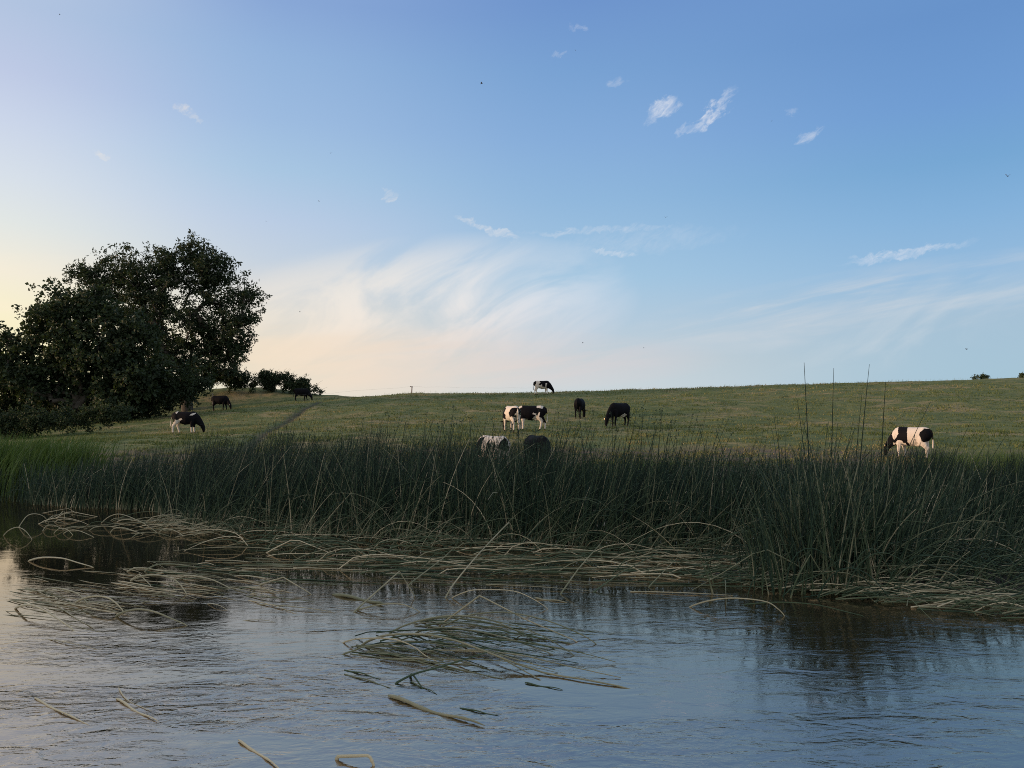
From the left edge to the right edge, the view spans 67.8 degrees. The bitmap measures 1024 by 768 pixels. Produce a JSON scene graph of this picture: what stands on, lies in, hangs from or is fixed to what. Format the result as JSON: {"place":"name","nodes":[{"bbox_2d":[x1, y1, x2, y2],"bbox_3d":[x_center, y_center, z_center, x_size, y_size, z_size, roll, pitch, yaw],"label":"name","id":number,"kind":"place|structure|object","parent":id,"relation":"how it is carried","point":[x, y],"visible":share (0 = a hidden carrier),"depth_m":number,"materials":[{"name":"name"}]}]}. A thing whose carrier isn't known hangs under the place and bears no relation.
{"place":"outdoors","nodes":[
{"label":"outdoors","id":0,"kind":"place"},
{"bbox_2d":[0,477,1023,767],"bbox_3d":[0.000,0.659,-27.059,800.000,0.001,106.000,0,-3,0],"label":"river water","id":1,"kind":"structure","parent":0,"point":[738,681],"depth_m":5.79,"materials":[{"name":"blue liquid"}]},
{"bbox_2d":[14,604,74,630],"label":"bent reed","id":2,"kind":"object","parent":1,"relation":"on","point":[23,605],"visible":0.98,"depth_m":7.24,"materials":[{"name":"beige plant"}]},
{"bbox_2d":[28,557,91,566],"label":"bent reed","id":3,"kind":"object","parent":1,"relation":"on","point":[59,558],"visible":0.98,"depth_m":9.99,"materials":[{"name":"beige plant"}]},
{"bbox_2d":[34,697,87,724],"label":"floating stalk","id":4,"kind":"object","parent":1,"relation":"on","point":[49,706],"visible":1,"depth_m":4.96,"materials":[{"name":"beige plant"}]},
{"bbox_2d":[42,587,87,604],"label":"bent reed","id":5,"kind":"object","parent":1,"relation":"on","point":[44,590],"visible":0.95,"depth_m":8.09,"materials":[{"name":"beige plant"}]},
{"bbox_2d":[57,606,94,628],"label":"floating stalk","id":6,"kind":"object","parent":1,"relation":"on","point":[73,616],"visible":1,"depth_m":7.32,"materials":[{"name":"beige plant"}]},
{"bbox_2d":[55,601,130,615],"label":"floating stalk","id":7,"kind":"object","parent":1,"relation":"on","point":[88,607],"visible":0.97,"depth_m":7.69,"materials":[{"name":"beige plant"}]},
{"bbox_2d":[74,595,122,610],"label":"bent reed","id":8,"kind":"object","parent":1,"relation":"on","point":[79,600],"visible":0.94,"depth_m":7.70,"materials":[{"name":"beige plant"}]},
{"bbox_2d":[101,514,156,532],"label":"bent reed","id":9,"kind":"object","parent":1,"relation":"on","point":[128,516],"visible":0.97,"depth_m":13.37,"materials":[{"name":"beige plant"}]},
{"bbox_2d":[118,687,150,710],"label":"floating stalk","id":10,"kind":"object","parent":1,"relation":"on","point":[128,700],"visible":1,"depth_m":5.16,"materials":[{"name":"beige plant"}]},
{"bbox_2d":[116,698,158,721],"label":"floating stalk","id":11,"kind":"object","parent":1,"relation":"on","point":[126,704],"visible":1,"depth_m":4.99,"materials":[{"name":"beige plant"}]},
{"bbox_2d":[111,582,171,593],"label":"floating stalk","id":12,"kind":"object","parent":1,"relation":"on","point":[134,586],"visible":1,"depth_m":8.64,"materials":[{"name":"beige plant"}]},
{"bbox_2d":[127,567,157,571],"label":"bent reed","id":13,"kind":"object","parent":1,"relation":"on","point":[139,568],"visible":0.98,"depth_m":9.50,"materials":[{"name":"beige plant"}]},
{"bbox_2d":[115,608,187,625],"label":"bent reed","id":14,"kind":"object","parent":1,"relation":"on","point":[122,612],"visible":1,"depth_m":7.20,"materials":[{"name":"beige plant"}]},
{"bbox_2d":[130,574,186,593],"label":"bent reed","id":15,"kind":"object","parent":1,"relation":"on","point":[158,575],"visible":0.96,"depth_m":8.61,"materials":[{"name":"beige plant"}]},
{"bbox_2d":[120,581,211,597],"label":"floating stalk","id":16,"kind":"object","parent":1,"relation":"on","point":[159,588],"visible":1,"depth_m":8.57,"materials":[{"name":"beige plant"}]},
{"bbox_2d":[144,563,198,571],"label":"bent reed","id":17,"kind":"object","parent":1,"relation":"on","point":[168,564],"visible":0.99,"depth_m":9.60,"materials":[{"name":"beige plant"}]},
{"bbox_2d":[180,575,228,587],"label":"bent reed","id":18,"kind":"object","parent":1,"relation":"on","point":[202,577],"visible":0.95,"depth_m":8.88,"materials":[{"name":"beige plant"}]},
{"bbox_2d":[238,739,278,767],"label":"floating stalk","id":19,"kind":"object","parent":1,"relation":"on","point":[255,751],"visible":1,"depth_m":4.34,"materials":[{"name":"beige plant"}]},
{"bbox_2d":[259,577,311,594],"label":"bent reed","id":20,"kind":"object","parent":1,"relation":"on","point":[286,579],"visible":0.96,"depth_m":8.49,"materials":[{"name":"beige plant"}]},
{"bbox_2d":[335,754,374,765],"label":"floating stalk","id":21,"kind":"object","parent":1,"relation":"on","point":[337,757],"visible":1,"depth_m":4.21,"materials":[{"name":"beige plant"}]},
{"bbox_2d":[332,593,383,603],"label":"reed","id":22,"kind":"object","parent":1,"relation":"on","point":[353,597],"visible":0.94,"depth_m":8.06,"materials":[{"name":"beige plant"}]},
{"bbox_2d":[344,669,379,678],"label":"floating stalk","id":23,"kind":"object","parent":1,"relation":"on","point":[360,672],"visible":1,"depth_m":5.69,"materials":[{"name":"plant"}]},
{"bbox_2d":[345,674,389,687],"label":"floating stalk","id":24,"kind":"object","parent":1,"relation":"on","point":[365,679],"visible":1,"depth_m":5.55,"materials":[{"name":"plant"}]},
{"bbox_2d":[354,571,414,611],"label":"slanting reed","id":25,"kind":"object","parent":1,"relation":"on","point":[365,601],"visible":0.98,"depth_m":7.80,"materials":[{"name":"beige plant"}]},
{"bbox_2d":[357,603,419,611],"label":"slanting reed","id":26,"kind":"object","parent":1,"relation":"on","point":[386,604],"visible":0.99,"depth_m":7.54,"materials":[{"name":"beige plant"}]},
{"bbox_2d":[342,637,436,661],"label":"broken reed","id":27,"kind":"object","parent":1,"relation":"on","point":[386,638],"visible":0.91,"depth_m":6.23,"materials":[{"name":"plant"}]},
{"bbox_2d":[342,640,461,654],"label":"broken reed","id":28,"kind":"object","parent":1,"relation":"on","point":[390,643],"visible":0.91,"depth_m":6.20,"materials":[{"name":"plant"}]},
{"bbox_2d":[6,470,797,677],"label":"fallen reeds","id":29,"kind":"object","parent":1,"relation":"on","point":[532,569],"visible":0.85,"depth_m":10.24,"materials":[{"name":"beige plant"}]},
{"bbox_2d":[370,650,461,670],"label":"floating stalk","id":30,"kind":"object","parent":1,"relation":"on","point":[415,660],"visible":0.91,"depth_m":5.97,"materials":[{"name":"plant"}]},
{"bbox_2d":[356,644,505,679],"bbox_3d":[-0.678,2.173,5.975,1.529,0.023,0.022,-2,-3,34],"label":"floating stalk","id":31,"kind":"object","parent":1,"relation":"on","point":[431,662],"visible":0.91,"depth_m":5.93,"materials":[{"name":"plant"}]},
{"bbox_2d":[408,547,454,584],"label":"slanting reed","id":32,"kind":"object","parent":1,"relation":"on","point":[430,567],"visible":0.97,"depth_m":9.03,"materials":[{"name":"beige plant"}]},
{"bbox_2d":[388,694,484,725],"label":"floating stalk","id":33,"kind":"object","parent":1,"relation":"on","point":[407,701],"visible":1,"depth_m":4.96,"materials":[{"name":"beige plant"}]},
{"bbox_2d":[395,652,486,683],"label":"broken reed","id":34,"kind":"object","parent":1,"relation":"on","point":[402,679],"visible":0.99,"depth_m":5.59,"materials":[{"name":"plant"}]},
{"bbox_2d":[389,615,519,633],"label":"broken reed","id":35,"kind":"object","parent":1,"relation":"on","point":[445,616],"visible":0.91,"depth_m":6.75,"materials":[{"name":"beige plant"}]},
{"bbox_2d":[460,708,494,714],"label":"floating stalk","id":36,"kind":"object","parent":1,"relation":"on","point":[476,710],"visible":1,"depth_m":4.95,"materials":[{"name":"plant"}]},
{"bbox_2d":[445,522,512,597],"bbox_3d":[-0.355,2.016,8.865,0.016,0.638,1.721,-1,-3,25],"label":"slanting reed","id":37,"kind":"object","parent":1,"relation":"on","point":[475,558],"visible":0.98,"depth_m":8.70,"materials":[{"name":"beige plant"}]},
{"bbox_2d":[420,617,541,637],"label":"broken reed","id":38,"kind":"object","parent":1,"relation":"on","point":[476,621],"visible":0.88,"depth_m":6.88,"materials":[{"name":"beige plant"}]},
{"bbox_2d":[415,627,552,654],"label":"broken reed","id":39,"kind":"object","parent":1,"relation":"on","point":[477,631],"visible":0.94,"depth_m":6.48,"materials":[{"name":"plant"}]},
{"bbox_2d":[361,633,629,688],"bbox_3d":[-0.198,2.101,5.897,2.440,0.200,0.020,-1,-3,27],"label":"broken reed","id":40,"kind":"object","parent":1,"relation":"on","point":[395,634],"visible":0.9,"depth_m":5.90,"materials":[{"name":"plant"}]},
{"bbox_2d":[426,622,570,643],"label":"broken reed","id":41,"kind":"object","parent":1,"relation":"on","point":[429,624],"visible":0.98,"depth_m":6.77,"materials":[{"name":"plant"}]},
{"bbox_2d":[452,589,547,608],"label":"broken reed","id":42,"kind":"object","parent":1,"relation":"on","point":[497,589],"visible":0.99,"depth_m":7.87,"materials":[{"name":"beige plant"}]},
{"bbox_2d":[462,644,539,679],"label":"broken reed","id":43,"kind":"object","parent":1,"relation":"on","point":[519,668],"visible":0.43,"depth_m":5.74,"materials":[{"name":"plant"}]},
{"bbox_2d":[434,616,574,655],"bbox_3d":[-0.147,2.152,6.672,1.750,0.163,0.012,-2,-3,40],"label":"broken reed","id":44,"kind":"object","parent":1,"relation":"on","point":[515,626],"visible":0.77,"depth_m":6.52,"materials":[{"name":"plant"}]},
{"bbox_2d":[439,595,576,641],"bbox_3d":[-0.056,2.067,6.756,1.381,0.343,0.017,-1,-3,23],"label":"broken reed","id":45,"kind":"object","parent":1,"relation":"on","point":[462,608],"visible":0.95,"depth_m":6.79,"materials":[{"name":"beige plant"}]},
{"bbox_2d":[442,611,595,643],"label":"broken reed","id":46,"kind":"object","parent":1,"relation":"on","point":[517,614],"visible":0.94,"depth_m":6.70,"materials":[{"name":"plant"}]},
{"bbox_2d":[492,626,594,634],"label":"floating stalk","id":47,"kind":"object","parent":1,"relation":"on","point":[541,630],"visible":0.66,"depth_m":6.86,"materials":[{"name":"plant"}]},
{"bbox_2d":[525,682,561,689],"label":"floating stalk","id":48,"kind":"object","parent":1,"relation":"on","point":[541,686],"visible":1,"depth_m":5.42,"materials":[{"name":"green plant"}]},
{"bbox_2d":[534,597,566,602],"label":"floating stalk","id":49,"kind":"object","parent":1,"relation":"on","point":[549,599],"visible":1,"depth_m":7.98,"materials":[{"name":"beige plant"}]},
{"bbox_2d":[509,622,620,634],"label":"floating stalk","id":50,"kind":"object","parent":1,"relation":"on","point":[563,628],"visible":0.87,"depth_m":6.94,"materials":[{"name":"plant"}]},
{"bbox_2d":[560,544,601,593],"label":"slanting reed","id":51,"kind":"object","parent":1,"relation":"on","point":[579,567],"visible":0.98,"depth_m":8.59,"materials":[{"name":"beige plant"}]},
{"bbox_2d":[594,553,656,591],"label":"slanting reed","id":52,"kind":"object","parent":1,"relation":"on","point":[620,573],"visible":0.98,"depth_m":8.71,"materials":[{"name":"plant"}]},
{"bbox_2d":[649,558,676,586],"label":"slanting reed","id":53,"kind":"object","parent":1,"relation":"on","point":[660,574],"visible":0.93,"depth_m":8.77,"materials":[{"name":"beige plant"}]},
{"bbox_2d":[689,597,784,615],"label":"bent reed","id":54,"kind":"object","parent":1,"relation":"on","point":[734,598],"visible":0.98,"depth_m":7.54,"materials":[{"name":"beige plant"}]},
{"bbox_2d":[774,419,791,549],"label":"tall reed","id":55,"kind":"object","parent":1,"relation":"in","point":[783,485],"visible":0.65,"depth_m":8.78,"materials":[{"name":"green plant"}]},
{"bbox_2d":[743,602,862,615],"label":"bent reed","id":56,"kind":"object","parent":1,"relation":"on","point":[799,603],"visible":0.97,"depth_m":7.58,"materials":[{"name":"beige plant"}]},
{"bbox_2d":[797,400,819,579],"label":"tall reed","id":57,"kind":"object","parent":1,"relation":"in","point":[808,481],"visible":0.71,"depth_m":8.71,"materials":[{"name":"green plant"}]},
{"bbox_2d":[620,418,1023,621],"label":"bulrush clump","id":58,"kind":"object","parent":1,"relation":"in","point":[911,565],"visible":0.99,"depth_m":8.60,"materials":[{"name":"green plant"}]},
{"bbox_2d":[804,366,814,585],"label":"tall reed","id":59,"kind":"object","parent":58,"relation":"in","point":[809,479],"visible":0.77,"depth_m":8.54,"materials":[{"name":"green plant"}]},
{"bbox_2d":[829,370,833,568],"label":"tall reed","id":60,"kind":"object","parent":1,"relation":"on","point":[831,454],"visible":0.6,"depth_m":8.87,"materials":[{"name":"green plant"}]},
{"bbox_2d":[850,397,861,537],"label":"tall reed","id":61,"kind":"object","parent":1,"relation":"in","point":[856,454],"visible":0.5,"depth_m":8.92,"materials":[{"name":"green plant"}]},
{"bbox_2d":[851,364,869,566],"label":"tall reed","id":62,"kind":"object","parent":1,"relation":"on","point":[860,456],"visible":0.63,"depth_m":8.79,"materials":[{"name":"green plant"}]},
{"bbox_2d":[876,382,885,564],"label":"tall reed","id":63,"kind":"object","parent":1,"relation":"on","point":[880,469],"visible":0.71,"depth_m":8.86,"materials":[{"name":"green plant"}]},
{"bbox_2d":[877,403,929,519],"bbox_3d":[4.581,1.293,9.152,0.974,2.161,0.015,0,-3,-3],"label":"tall reed","id":64,"kind":"object","parent":1,"relation":"on","point":[900,466],"visible":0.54,"depth_m":9.16,"materials":[{"name":"green plant"}]},
{"bbox_2d":[919,420,971,540],"bbox_3d":[5.209,1.403,9.281,0.876,1.953,0.013,0,-3,-4],"label":"tall reed","id":65,"kind":"object","parent":1,"relation":"on","point":[943,480],"visible":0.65,"depth_m":9.29,"materials":[{"name":"green plant"}]},
{"bbox_2d":[949,431,1008,534],"bbox_3d":[5.657,1.481,9.415,1.060,1.810,0.013,0,-3,-3],"label":"tall reed","id":66,"kind":"object","parent":1,"relation":"on","point":[978,480],"visible":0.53,"depth_m":9.43,"materials":[{"name":"green plant"}]},
{"bbox_2d":[0,0,1023,396],"label":"sky","id":67,"kind":"structure","parent":0,"point":[830,184],"materials":[{"name":"blue"}]},
{"bbox_2d":[2,377,1023,476],"bbox_3d":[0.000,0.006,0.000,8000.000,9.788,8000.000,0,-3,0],"label":"ground","id":68,"kind":"structure","parent":0,"point":[244,397],"depth_m":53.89,"materials":[{"name":"green plant"}]},
{"bbox_2d":[0,429,136,496],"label":"sedge leaves","id":69,"kind":"object","parent":68,"relation":"on","point":[41,451],"visible":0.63,"depth_m":19.78,"materials":[{"name":"green plant"}]},
{"bbox_2d":[0,397,136,439],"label":"bramble hedge","id":70,"kind":"object","parent":68,"relation":"on","point":[30,420],"visible":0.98,"depth_m":51.72,"materials":[{"name":"green plant"}]},
{"bbox_2d":[0,277,176,424],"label":"sycamore tree","id":71,"kind":"object","parent":68,"relation":"on","point":[114,358],"visible":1,"depth_m":63.22,"materials":[{"name":"green plant"}]},
{"bbox_2d":[0,353,217,421],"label":"thicket","id":72,"kind":"object","parent":68,"relation":"on","point":[174,391],"visible":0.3,"depth_m":65.51,"materials":[{"name":"green plant"}]},
{"bbox_2d":[50,228,272,411],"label":"ash tree","id":73,"kind":"object","parent":68,"relation":"on","point":[209,276],"visible":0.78,"depth_m":77.60,"materials":[{"name":"green plant"}]},
{"bbox_2d":[170,411,204,433],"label":"cow","id":74,"kind":"object","parent":68,"relation":"on","point":[192,418],"visible":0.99,"depth_m":48.24},
{"bbox_2d":[211,396,231,410],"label":"cow","id":75,"kind":"object","parent":68,"relation":"on","point":[219,400],"visible":0.99,"depth_m":71.47},
{"bbox_2d":[203,360,261,393],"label":"rounded bush","id":76,"kind":"object","parent":68,"relation":"on","point":[239,380],"visible":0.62,"depth_m":83.77,"materials":[{"name":"green plant"}]},
{"bbox_2d":[255,368,324,394],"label":"skyline hedge","id":77,"kind":"object","parent":68,"relation":"on","point":[270,381],"visible":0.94,"depth_m":84.72,"materials":[{"name":"green plant"}]},
{"bbox_2d":[293,388,312,400],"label":"cow","id":78,"kind":"object","parent":68,"relation":"on","point":[305,392],"visible":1,"depth_m":79.35},
{"bbox_2d":[473,435,509,464],"bbox_3d":[-0.744,2.412,25.665,0.654,1.361,2.056,2,-3,-38],"label":"cow","id":79,"kind":"object","parent":68,"relation":"on","point":[494,438],"visible":0.12,"depth_m":25.25},
{"bbox_2d":[500,406,520,432],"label":"cow","id":80,"kind":"object","parent":68,"relation":"on","point":[510,412],"visible":0.91,"depth_m":40.08},
{"bbox_2d":[0,405,1023,553],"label":"reed bed","id":81,"kind":"object","parent":68,"relation":"on","point":[501,479],"visible":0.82,"depth_m":12.78,"materials":[{"name":"green plant"}]},
{"bbox_2d":[510,405,547,429],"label":"cow","id":82,"kind":"object","parent":68,"relation":"on","point":[531,413],"visible":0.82,"depth_m":42.46},
{"bbox_2d":[523,435,551,467],"bbox_3d":[0.908,2.402,25.641,0.720,1.354,2.055,1,-3,-20],"label":"cow","id":83,"kind":"object","parent":68,"relation":"on","point":[538,440],"visible":0.33,"depth_m":25.27},
{"bbox_2d":[533,381,553,394],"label":"cow","id":84,"kind":"object","parent":68,"relation":"on","point":[546,385],"visible":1,"depth_m":72.52},
{"bbox_2d":[574,398,587,418],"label":"cow","id":85,"kind":"object","parent":68,"relation":"on","point":[579,404],"visible":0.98,"depth_m":51.60},
{"bbox_2d":[604,403,629,426],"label":"cow","id":86,"kind":"object","parent":68,"relation":"on","point":[615,410],"visible":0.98,"depth_m":44.67},
{"bbox_2d":[517,452,718,477],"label":"sedge leaves","id":87,"kind":"object","parent":68,"relation":"on","point":[625,465],"visible":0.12,"depth_m":24.84,"materials":[{"name":"green plant"}]},
{"bbox_2d":[884,427,933,459],"bbox_3d":[16.280,2.436,31.301,0.629,1.353,1.975,2,-3,-39],"label":"cow","id":88,"kind":"object","parent":68,"relation":"on","point":[903,437],"visible":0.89,"depth_m":31.05},
{"bbox_2d":[894,444,1023,475],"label":"sedge leaves","id":89,"kind":"object","parent":68,"relation":"on","point":[984,455],"visible":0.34,"depth_m":24.28,"materials":[{"name":"green plant"}]},
{"bbox_2d":[970,372,989,379],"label":"shrub","id":90,"kind":"object","parent":68,"relation":"on","point":[983,376],"visible":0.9,"depth_m":82.04,"materials":[{"name":"green plant"}]}
]}

